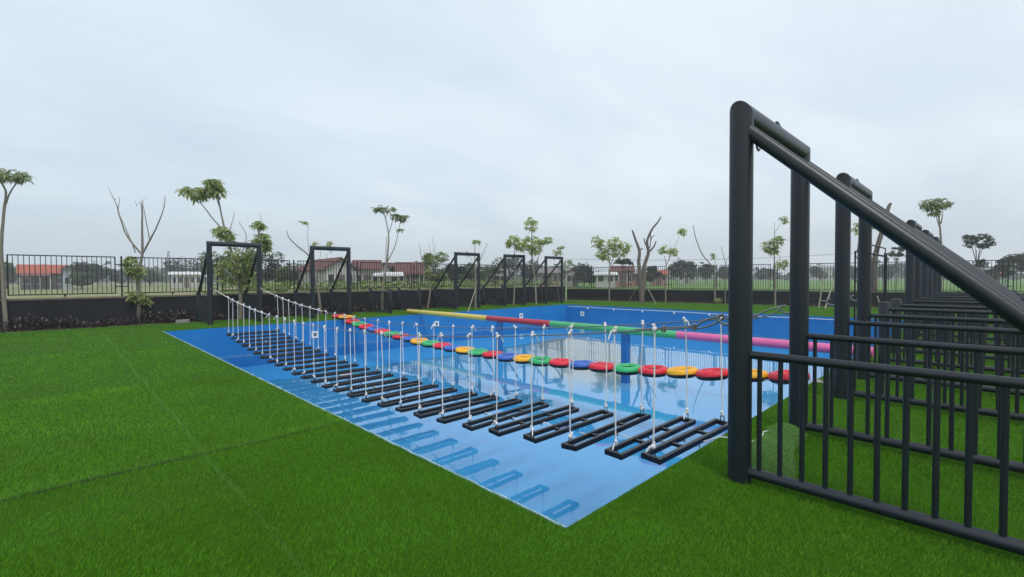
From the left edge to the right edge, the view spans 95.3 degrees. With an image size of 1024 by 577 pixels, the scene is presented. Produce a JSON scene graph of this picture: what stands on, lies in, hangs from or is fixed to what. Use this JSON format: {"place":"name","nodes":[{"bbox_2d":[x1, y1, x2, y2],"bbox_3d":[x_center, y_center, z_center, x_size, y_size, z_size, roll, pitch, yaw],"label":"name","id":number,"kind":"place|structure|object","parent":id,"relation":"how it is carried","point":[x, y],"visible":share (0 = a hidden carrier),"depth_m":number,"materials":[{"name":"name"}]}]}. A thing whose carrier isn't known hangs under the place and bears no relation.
{"place":"outdoors","nodes":[
{"label":"outdoors","id":0,"kind":"place"},
{"bbox_2d":[16,264,65,289],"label":"house","id":1,"kind":"structure","parent":0,"point":[55,283],"depth_m":83.90,"materials":[{"name":"paint"}]},
{"bbox_2d":[168,272,200,287],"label":"house","id":2,"kind":"structure","parent":0,"point":[195,281],"depth_m":92.06,"materials":[{"name":"white paint"}]},
{"bbox_2d":[295,257,358,290],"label":"house","id":3,"kind":"structure","parent":0,"point":[323,278],"depth_m":46.14,"materials":[{"name":"white paint"}]},
{"bbox_2d":[0,300,1023,576],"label":"turf","id":4,"kind":"structure","parent":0,"point":[126,380],"depth_m":3.43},
{"bbox_2d":[0,331,342,576],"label":"seam fibres","id":5,"kind":"object","parent":4,"relation":"on","point":[179,423],"visible":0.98,"depth_m":4.06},
{"bbox_2d":[2,421,346,500],"bbox_3d":[-6.948,1.624,0.229,14.296,0.001,0.082,-2,2,-44],"label":"turf seam","id":6,"kind":"object","parent":4,"relation":"on","point":[157,464],"visible":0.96,"depth_m":3.99,"materials":[{"name":"green"}]},
{"bbox_2d":[196,241,262,324],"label":"obstacle gate","id":7,"kind":"structure","parent":4,"relation":"on","point":[204,304],"depth_m":17.38,"materials":[{"name":"metal"}]},
{"bbox_2d":[294,246,350,318],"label":"obstacle gate","id":8,"kind":"structure","parent":4,"relation":"on","point":[297,297],"depth_m":19.83,"materials":[{"name":"metal"}]},
{"bbox_2d":[371,205,409,309],"bbox_3d":[-5.932,-1.441,22.707,2.005,5.217,0.979,0,1,0],"label":"young tree","id":9,"kind":"object","parent":4,"relation":"on","point":[402,219],"visible":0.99,"depth_m":22.63,"materials":[{"name":"green plant"}]},
{"bbox_2d":[369,288,420,313],"bbox_3d":[-5.650,0.574,22.497,1.730,1.170,2.020,-2,2,-44],"label":"barrier","id":10,"kind":"object","parent":4,"relation":"on","point":[399,293],"visible":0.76,"depth_m":22.33,"materials":[{"name":"metal"}]},
{"bbox_2d":[433,252,480,309],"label":"obstacle gate","id":11,"kind":"structure","parent":4,"relation":"on","point":[456,293],"depth_m":24.85,"materials":[{"name":"metal"}]},
{"bbox_2d":[482,254,525,305],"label":"obstacle gate","id":12,"kind":"structure","parent":4,"relation":"on","point":[504,302],"depth_m":27.27,"materials":[{"name":"metal"}]},
{"bbox_2d":[503,235,527,305],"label":"young tree","id":13,"kind":"object","parent":4,"relation":"on","point":[508,243],"visible":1,"depth_m":26.82,"materials":[{"name":"green plant"}]},
{"bbox_2d":[520,217,553,304],"bbox_3d":[1.432,-1.596,27.429,2.146,5.246,1.326,-1,1,-11],"label":"young tree","id":14,"kind":"object","parent":4,"relation":"on","point":[533,249],"visible":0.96,"depth_m":27.34,"materials":[{"name":"green plant"}]},
{"bbox_2d":[525,256,563,303],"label":"obstacle gate","id":15,"kind":"structure","parent":4,"relation":"on","point":[544,295],"depth_m":29.69,"materials":[{"name":"metal"}]},
{"bbox_2d":[628,217,660,303],"bbox_3d":[8.145,-1.737,28.817,2.010,5.415,1.071,0,1,20],"label":"pruned tree","id":16,"kind":"object","parent":4,"relation":"on","point":[642,279],"visible":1,"depth_m":28.81,"materials":[{"name":"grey plant"}]},
{"bbox_2d":[657,228,687,302],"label":"young tree","id":17,"kind":"object","parent":4,"relation":"on","point":[673,250],"visible":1,"depth_m":29.47,"materials":[{"name":"green plant"}]},
{"bbox_2d":[613,371,822,382],"bbox_3d":[-1.345,1.514,13.104,0.156,0.558,17.182,-2,2,-44],"label":"float rope","id":18,"kind":"object","parent":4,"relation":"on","point":[768,380],"visible":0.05,"depth_m":7.08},
{"bbox_2d":[529,356,551,366],"bbox_3d":[0.686,1.714,11.009,0.577,0.161,0.577,2,3,42],"label":"ring float","id":19,"kind":"object","parent":18,"relation":"hanging from","point":[536,360],"visible":0.82,"depth_m":10.80,"materials":[{"name":"green plastic"}]},
{"bbox_2d":[549,358,571,367],"bbox_3d":[1.124,1.695,10.612,0.577,0.161,0.577,0,0,-41],"label":"ring float","id":20,"kind":"object","parent":18,"relation":"hanging from","point":[559,362],"visible":0.84,"depth_m":10.39,"materials":[{"name":"red plastic"}]},
{"bbox_2d":[570,360,592,369],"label":"ring float","id":21,"kind":"object","parent":18,"relation":"hanging from","point":[580,364],"visible":0.83,"depth_m":9.97,"materials":[{"name":"blue plastic"}]},
{"bbox_2d":[589,362,613,372],"bbox_3d":[1.890,1.645,9.751,0.577,0.161,0.577,1,-1,-39],"label":"ring float","id":22,"kind":"object","parent":18,"relation":"hanging from","point":[598,367],"visible":0.88,"depth_m":9.54,"materials":[{"name":"red plastic"}]},
{"bbox_2d":[613,363,640,374],"bbox_3d":[2.309,1.611,9.335,0.577,0.161,0.577,-2,1,41],"label":"ring float","id":23,"kind":"object","parent":18,"relation":"hanging from","point":[626,368],"visible":0.89,"depth_m":9.12,"materials":[{"name":"green plastic"}]},
{"bbox_2d":[638,365,667,376],"bbox_3d":[2.703,1.574,8.922,0.577,0.161,0.577,-3,1,-44],"label":"ring float","id":24,"kind":"object","parent":18,"relation":"hanging from","point":[648,370],"visible":0.9,"depth_m":8.72,"materials":[{"name":"red plastic"}]},
{"bbox_2d":[666,366,698,378],"bbox_3d":[3.121,1.533,8.547,0.577,0.161,0.577,-3,-4,-44],"label":"ring float","id":25,"kind":"object","parent":18,"relation":"hanging from","point":[678,372],"visible":0.91,"depth_m":8.35,"materials":[{"name":"yellow plastic"}]},
{"bbox_2d":[695,368,727,380],"bbox_3d":[3.492,1.487,8.112,0.577,0.161,0.577,-3,-5,-40],"label":"ring float","id":26,"kind":"object","parent":18,"relation":"hanging from","point":[709,374],"visible":0.88,"depth_m":7.91,"materials":[{"name":"red plastic"}]},
{"bbox_2d":[768,370,809,383],"bbox_3d":[4.321,1.378,7.297,0.577,0.161,0.577,-10,-6,44],"label":"ring float","id":27,"kind":"object","parent":18,"relation":"attached to","point":[772,376],"visible":0.44,"depth_m":7.20,"materials":[{"name":"red plastic"}]},
{"bbox_2d":[751,422,808,478],"bbox_3d":[2.418,1.404,4.278,0.467,0.190,1.428,1,2,36],"label":"turf roll","id":28,"kind":"object","parent":4,"relation":"on","point":[769,445],"visible":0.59,"depth_m":3.96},
{"bbox_2d":[717,101,1023,555],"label":"obstacle gate","id":29,"kind":"structure","parent":4,"relation":"on","point":[750,126],"depth_m":3.55,"materials":[{"name":"metal"}]},
{"bbox_2d":[213,289,724,336],"bbox_3d":[-4.355,0.447,10.072,0.042,0.708,17.478,-2,2,-44],"label":"support cable","id":30,"kind":"object","parent":29,"relation":"attached to","point":[694,326],"visible":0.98,"depth_m":4.66,"materials":[{"name":"grey metal"}]},
{"bbox_2d":[226,295,279,335],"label":"bridge step","id":31,"kind":"object","parent":30,"relation":"hanging from","point":[247,333],"visible":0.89,"depth_m":15.32,"materials":[{"name":"paint"}]},
{"bbox_2d":[236,299,291,342],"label":"bridge step","id":32,"kind":"object","parent":30,"relation":"hanging from","point":[258,340],"visible":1,"depth_m":14.60,"materials":[{"name":"paint"}]},
{"bbox_2d":[241,302,298,346],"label":"bridge step","id":33,"kind":"object","parent":30,"relation":"hanging from","point":[268,343],"visible":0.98,"depth_m":14.12,"materials":[{"name":"paint"}]},
{"bbox_2d":[253,306,312,354],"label":"bridge step","id":34,"kind":"object","parent":30,"relation":"hanging from","point":[280,350],"visible":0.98,"depth_m":13.25,"materials":[{"name":"paint"}]},
{"bbox_2d":[260,308,320,358],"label":"bridge step","id":35,"kind":"object","parent":30,"relation":"hanging from","point":[290,354],"visible":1,"depth_m":12.86,"materials":[{"name":"paint"}]},
{"bbox_2d":[266,310,328,362],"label":"bridge step","id":36,"kind":"object","parent":30,"relation":"hanging from","point":[292,358],"visible":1,"depth_m":12.43,"materials":[{"name":"paint"}]},
{"bbox_2d":[291,316,358,375],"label":"bridge step","id":37,"kind":"object","parent":30,"relation":"hanging from","point":[327,369],"visible":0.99,"depth_m":11.22,"materials":[{"name":"paint"}]},
{"bbox_2d":[300,317,369,378],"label":"bridge step","id":38,"kind":"object","parent":30,"relation":"hanging from","point":[331,373],"visible":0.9,"depth_m":10.71,"materials":[{"name":"paint"}]},
{"bbox_2d":[321,321,392,388],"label":"bridge step","id":39,"kind":"object","parent":30,"relation":"hanging from","point":[347,382],"visible":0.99,"depth_m":10.01,"materials":[{"name":"paint"}]},
{"bbox_2d":[333,321,407,392],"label":"bridge step","id":40,"kind":"object","parent":30,"relation":"hanging from","point":[361,386],"visible":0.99,"depth_m":9.55,"materials":[{"name":"paint"}]},
{"bbox_2d":[347,323,422,397],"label":"bridge step","id":41,"kind":"object","parent":30,"relation":"hanging from","point":[360,393],"visible":0.93,"depth_m":9.15,"materials":[{"name":"paint"}]},
{"bbox_2d":[361,323,438,402],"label":"bridge step","id":42,"kind":"object","parent":30,"relation":"hanging from","point":[397,393],"visible":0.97,"depth_m":8.74,"materials":[{"name":"paint"}]},
{"bbox_2d":[377,324,457,407],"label":"bridge step","id":43,"kind":"object","parent":30,"relation":"hanging from","point":[389,403],"visible":1,"depth_m":8.28,"materials":[{"name":"paint"}]},
{"bbox_2d":[395,325,477,412],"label":"bridge step","id":44,"kind":"object","parent":30,"relation":"hanging from","point":[415,406],"visible":0.99,"depth_m":7.84,"materials":[{"name":"paint"}]},
{"bbox_2d":[413,325,498,418],"bbox_3d":[-0.966,1.306,7.658,1.560,1.362,0.578,-2,6,-42],"label":"bridge step","id":45,"kind":"object","parent":30,"relation":"hanging from","point":[434,411],"visible":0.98,"depth_m":7.48,"materials":[{"name":"paint"}]},
{"bbox_2d":[436,325,521,423],"bbox_3d":[-0.619,1.296,7.298,1.560,1.361,0.607,-2,-1,-44],"label":"bridge step","id":46,"kind":"object","parent":30,"relation":"hanging from","point":[450,418],"visible":0.98,"depth_m":7.01,"materials":[{"name":"paint"}]},
{"bbox_2d":[462,324,548,430],"bbox_3d":[-0.154,1.235,6.844,0.611,1.362,1.602,6,6,45],"label":"bridge step","id":47,"kind":"object","parent":30,"relation":"hanging from","point":[492,418],"visible":1,"depth_m":6.63,"materials":[{"name":"paint"}]},
{"bbox_2d":[523,322,613,443],"bbox_3d":[0.631,1.139,6.011,1.572,1.371,0.624,-1,4,-44],"label":"bridge step","id":48,"kind":"object","parent":30,"relation":"hanging from","point":[531,435],"visible":1,"depth_m":5.76,"materials":[{"name":"paint"}]},
{"bbox_2d":[561,320,650,451],"bbox_3d":[1.004,1.109,5.654,1.611,1.369,0.605,-2,-2,-44],"label":"bridge step","id":49,"kind":"object","parent":30,"relation":"hanging from","point":[599,434],"visible":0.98,"depth_m":5.33,"materials":[{"name":"paint"}]},
{"bbox_2d":[604,317,695,459],"bbox_3d":[1.414,1.027,5.178,1.593,1.370,0.594,-2,4,-43],"label":"bridge step","id":50,"kind":"object","parent":30,"relation":"hanging from","point":[611,451],"visible":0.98,"depth_m":4.95,"materials":[{"name":"paint"}]},
{"bbox_2d":[259,287,781,328],"bbox_3d":[-3.302,0.418,11.097,0.042,0.708,17.478,-2,2,-44],"label":"support cable","id":51,"kind":"object","parent":29,"relation":"attached to","point":[755,316],"visible":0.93,"depth_m":6.42,"materials":[{"name":"grey metal"}]},
{"bbox_2d":[247,304,304,350],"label":"bridge step","id":52,"kind":"object","parent":51,"relation":"hanging from","point":[272,347],"visible":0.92,"depth_m":13.70,"materials":[{"name":"paint"}]},
{"bbox_2d":[274,312,338,366],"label":"bridge step","id":53,"kind":"object","parent":51,"relation":"hanging from","point":[305,361],"visible":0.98,"depth_m":12.01,"materials":[{"name":"paint"}]},
{"bbox_2d":[282,314,347,370],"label":"bridge step","id":54,"kind":"object","parent":51,"relation":"hanging from","point":[344,361],"visible":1,"depth_m":11.58,"materials":[{"name":"paint"}]},
{"bbox_2d":[311,319,380,383],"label":"bridge step","id":55,"kind":"object","parent":51,"relation":"hanging from","point":[314,381],"visible":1,"depth_m":10.40,"materials":[{"name":"paint"}]},
{"bbox_2d":[488,324,578,436],"bbox_3d":[0.239,1.192,6.428,1.589,1.363,0.583,-1,5,-43],"label":"bridge step","id":56,"kind":"object","parent":51,"relation":"hanging from","point":[495,429],"visible":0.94,"depth_m":6.19,"materials":[{"name":"paint"}]},
{"bbox_2d":[641,317,727,464],"bbox_3d":[1.766,0.977,4.824,1.587,1.350,0.435,-1,5,-43],"label":"bridge step","id":57,"kind":"object","parent":51,"relation":"hanging from","point":[648,454],"visible":0.88,"depth_m":4.61,"materials":[{"name":"paint"}]},
{"bbox_2d":[854,245,886,360],"bbox_3d":[7.030,0.253,9.134,3.062,2.217,0.095,-2,2,-44],"label":"truss frame","id":58,"kind":"object","parent":4,"relation":"on","point":[884,279],"visible":0.44,"depth_m":9.22,"materials":[{"name":"black paint"}]},
{"bbox_2d":[851,203,891,301],"bbox_3d":[18.397,-1.803,24.284,4.792,5.649,1.910,-2,2,-44],"label":"pruned tree","id":59,"kind":"object","parent":4,"relation":"on","point":[874,281],"visible":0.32,"depth_m":25.25,"materials":[{"name":"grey plant"}]},
{"bbox_2d":[826,173,1023,420],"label":"obstacle gate","id":60,"kind":"structure","parent":4,"relation":"on","point":[862,324],"depth_m":6.06,"materials":[{"name":"metal"}]},
{"bbox_2d":[878,299,1023,374],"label":"barrier","id":61,"kind":"object","parent":4,"relation":"on","point":[897,305],"visible":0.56,"depth_m":8.42,"materials":[{"name":"metal"}]},
{"bbox_2d":[900,220,1023,347],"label":"obstacle gate","id":62,"kind":"structure","parent":4,"relation":"on","point":[913,273],"depth_m":11.10,"materials":[{"name":"metal"}]},
{"bbox_2d":[921,230,1022,331],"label":"obstacle gate","id":63,"kind":"structure","parent":4,"relation":"on","point":[927,282],"depth_m":13.52,"materials":[{"name":"metal"}]},
{"bbox_2d":[933,237,1017,323],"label":"obstacle gate","id":64,"kind":"structure","parent":4,"relation":"on","point":[937,277],"depth_m":15.91,"materials":[{"name":"metal"}]},
{"bbox_2d":[0,0,1023,276],"label":"sky","id":65,"kind":"structure","parent":0,"point":[472,120],"materials":[{"name":"white"}]},
{"bbox_2d":[6,277,1023,299],"bbox_3d":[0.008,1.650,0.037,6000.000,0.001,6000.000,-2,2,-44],"label":"ground","id":66,"kind":"structure","parent":0,"point":[702,284],"depth_m":80.91,"materials":[{"name":"green plant"}]},
{"bbox_2d":[4,261,17,288],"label":"broadleaf tree","id":67,"kind":"object","parent":66,"relation":"on","point":[10,272],"visible":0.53,"depth_m":91.86,"materials":[{"name":"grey plant"}]},
{"bbox_2d":[60,261,103,278],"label":"broadleaf tree","id":68,"kind":"object","parent":66,"relation":"on","point":[89,266],"visible":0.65,"depth_m":87.09,"materials":[{"name":"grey plant"}]},
{"bbox_2d":[68,271,95,289],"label":"broadleaf tree","id":69,"kind":"object","parent":66,"relation":"on","point":[80,278],"visible":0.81,"depth_m":79.68,"materials":[{"name":"grey plant"}]},
{"bbox_2d":[139,266,165,285],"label":"broadleaf tree","id":70,"kind":"object","parent":66,"relation":"on","point":[146,278],"visible":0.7,"depth_m":114.22,"materials":[{"name":"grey plant"}]},
{"bbox_2d":[163,257,202,273],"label":"broadleaf tree","id":71,"kind":"object","parent":66,"relation":"on","point":[172,267],"visible":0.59,"depth_m":147.26,"materials":[{"name":"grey plant"}]},
{"bbox_2d":[197,251,235,290],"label":"broadleaf tree","id":72,"kind":"object","parent":66,"relation":"on","point":[219,259],"visible":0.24,"depth_m":61.53,"materials":[{"name":"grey plant"}]},
{"bbox_2d":[250,251,285,281],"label":"broadleaf tree","id":73,"kind":"object","parent":66,"relation":"on","point":[272,274],"visible":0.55,"depth_m":58.28,"materials":[{"name":"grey plant"}]},
{"bbox_2d":[0,286,565,330],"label":"boundary wall","id":74,"kind":"structure","parent":66,"relation":"on","point":[90,309],"depth_m":17.84,"materials":[{"name":"black paint"}]},
{"bbox_2d":[0,254,564,298],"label":"metal fence","id":75,"kind":"object","parent":74,"relation":"on","point":[356,267],"visible":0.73,"depth_m":20.82,"materials":[{"name":"black metal"}]},
{"bbox_2d":[272,262,299,287],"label":"broadleaf tree","id":76,"kind":"object","parent":66,"relation":"on","point":[278,271],"visible":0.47,"depth_m":51.57,"materials":[{"name":"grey plant"}]},
{"bbox_2d":[352,260,382,286],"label":"house","id":77,"kind":"structure","parent":66,"relation":"on","point":[371,276],"depth_m":54.16,"materials":[{"name":"brown paint"}]},
{"bbox_2d":[201,279,557,293],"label":"undergrowth","id":78,"kind":"object","parent":66,"relation":"on","point":[270,286],"visible":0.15,"depth_m":32.93,"materials":[{"name":"green plant"}]},
{"bbox_2d":[395,262,427,286],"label":"house","id":79,"kind":"structure","parent":66,"relation":"on","point":[401,267],"depth_m":58.54,"materials":[{"name":"brown paint"}]},
{"bbox_2d":[421,251,449,281],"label":"broadleaf tree","id":80,"kind":"object","parent":66,"relation":"on","point":[427,258],"visible":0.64,"depth_m":41.78,"materials":[{"name":"green plant"}]},
{"bbox_2d":[1,300,990,332],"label":"planting bed","id":81,"kind":"object","parent":66,"relation":"on","point":[268,317],"visible":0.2,"depth_m":17.73,"materials":[{"name":"soil"}]},
{"bbox_2d":[0,168,35,331],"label":"young tree","id":82,"kind":"object","parent":81,"relation":"on","point":[18,177],"visible":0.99,"depth_m":14.79,"materials":[{"name":"green plant"}]},
{"bbox_2d":[108,188,164,323],"bbox_3d":[-13.825,-1.219,17.193,2.226,5.095,0.974,0,1,14],"label":"young tree","id":83,"kind":"object","parent":81,"relation":"on","point":[141,298],"visible":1,"depth_m":17.19,"materials":[{"name":"green plant"}]},
{"bbox_2d":[175,179,273,318],"bbox_3d":[-11.598,-1.559,18.773,4.402,5.686,1.600,0,1,7],"label":"young tree","id":84,"kind":"object","parent":81,"relation":"on","point":[212,187],"visible":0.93,"depth_m":18.56,"materials":[{"name":"green plant"}]},
{"bbox_2d":[0,294,565,332],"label":"bed plants","id":85,"kind":"object","parent":81,"relation":"on","point":[144,321],"visible":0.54,"depth_m":17.26,"materials":[{"name":"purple plant"}]},
{"bbox_2d":[286,221,332,314],"bbox_3d":[-8.957,-0.903,20.845,2.189,4.260,0.602,0,1,-1],"label":"young tree","id":86,"kind":"object","parent":81,"relation":"on","point":[314,244],"visible":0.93,"depth_m":20.79,"materials":[{"name":"brown plant"}]},
{"bbox_2d":[419,239,435,307],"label":"young tree","id":87,"kind":"object","parent":81,"relation":"on","point":[426,269],"visible":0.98,"depth_m":24.90,"materials":[{"name":"green plant"}]},
{"bbox_2d":[590,235,631,300],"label":"young tree","id":88,"kind":"object","parent":81,"relation":"on","point":[603,255],"visible":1,"depth_m":32.21,"materials":[{"name":"green plant"}]},
{"bbox_2d":[693,225,722,303],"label":"young tree","id":89,"kind":"object","parent":81,"relation":"on","point":[715,299],"visible":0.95,"depth_m":28.49,"materials":[{"name":"brown plant"}]},
{"bbox_2d":[566,297,956,309],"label":"bed plants","id":90,"kind":"object","parent":81,"relation":"on","point":[700,301],"visible":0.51,"depth_m":29.11,"materials":[{"name":"green plant"}]},
{"bbox_2d":[761,216,789,304],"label":"young tree","id":91,"kind":"object","parent":81,"relation":"on","point":[769,249],"visible":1,"depth_m":26.27,"materials":[{"name":"green plant"}]},
{"bbox_2d":[491,257,521,280],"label":"broadleaf tree","id":92,"kind":"object","parent":66,"relation":"on","point":[511,261],"visible":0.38,"depth_m":118.48,"materials":[{"name":"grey plant"}]},
{"bbox_2d":[5,252,1023,284],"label":"woods","id":93,"kind":"object","parent":66,"relation":"on","point":[787,275],"visible":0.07,"depth_m":220.70,"materials":[{"name":"green plant"}]},
{"bbox_2d":[570,262,595,286],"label":"broadleaf tree","id":94,"kind":"object","parent":66,"relation":"on","point":[587,276],"visible":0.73,"depth_m":83.41,"materials":[{"name":"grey plant"}]},
{"bbox_2d":[567,288,1023,309],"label":"boundary wall","id":95,"kind":"structure","parent":66,"relation":"on","point":[696,295],"depth_m":29.27,"materials":[{"name":"black paint"}]},
{"bbox_2d":[568,259,1023,291],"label":"metal fence","id":96,"kind":"object","parent":95,"relation":"on","point":[668,284],"visible":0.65,"depth_m":28.81,"materials":[{"name":"black metal"}]},
{"bbox_2d":[916,198,953,291],"bbox_3d":[21.720,-1.844,24.091,2.560,5.702,1.179,-1,1,-27],"label":"young tree","id":97,"kind":"object","parent":66,"relation":"on","point":[932,206],"visible":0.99,"depth_m":23.91,"materials":[{"name":"green plant"}]},
{"bbox_2d":[962,233,996,263],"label":"broadleaf tree","id":98,"kind":"object","parent":66,"relation":"on","point":[972,240],"visible":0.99,"depth_m":51.66,"materials":[{"name":"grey plant"}]},
{"bbox_2d":[993,255,1015,286],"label":"broadleaf tree","id":99,"kind":"object","parent":66,"relation":"on","point":[1010,257],"visible":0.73,"depth_m":59.84,"materials":[{"name":"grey plant"}]},
{"bbox_2d":[1003,252,1023,277],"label":"broadleaf tree","id":100,"kind":"object","parent":66,"relation":"on","point":[1019,264],"visible":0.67,"depth_m":65.97,"materials":[{"name":"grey plant"}]},
{"bbox_2d":[164,304,902,367],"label":"pool wall","id":101,"kind":"structure","parent":0,"point":[219,343],"depth_m":19.94,"materials":[{"name":"paint"}]},
{"bbox_2d":[163,331,565,527],"bbox_3d":[-5.210,1.446,8.686,0.021,0.066,15.921,-2,2,-44],"label":"pool rim","id":102,"kind":"object","parent":101,"relation":"on","point":[489,490],"visible":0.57,"depth_m":4.29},
{"bbox_2d":[240,344,829,527],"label":"pool floor","id":103,"kind":"structure","parent":0,"point":[550,478],"depth_m":10.72,"materials":[{"name":"paint"}]},
{"bbox_2d":[406,309,873,383],"bbox_3d":[1.188,1.849,15.400,0.204,1.597,17.130,-2,2,-44],"label":"balance pole","id":104,"kind":"object","parent":103,"relation":"on","point":[706,337],"visible":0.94,"depth_m":13.24,"materials":[{"name":"paint"}]},
{"bbox_2d":[222,321,872,359],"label":"water","id":105,"kind":"structure","parent":0,"point":[599,339],"depth_m":19.15,"materials":[{"name":"blue liquid"}]},
{"bbox_2d":[594,272,616,287],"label":"house","id":106,"kind":"structure","parent":0,"point":[606,279],"depth_m":74.03,"materials":[{"name":"white paint"}]},
{"bbox_2d":[611,266,634,286],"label":"house","id":107,"kind":"structure","parent":0,"point":[620,275],"depth_m":80.03,"materials":[{"name":"beige paint"}]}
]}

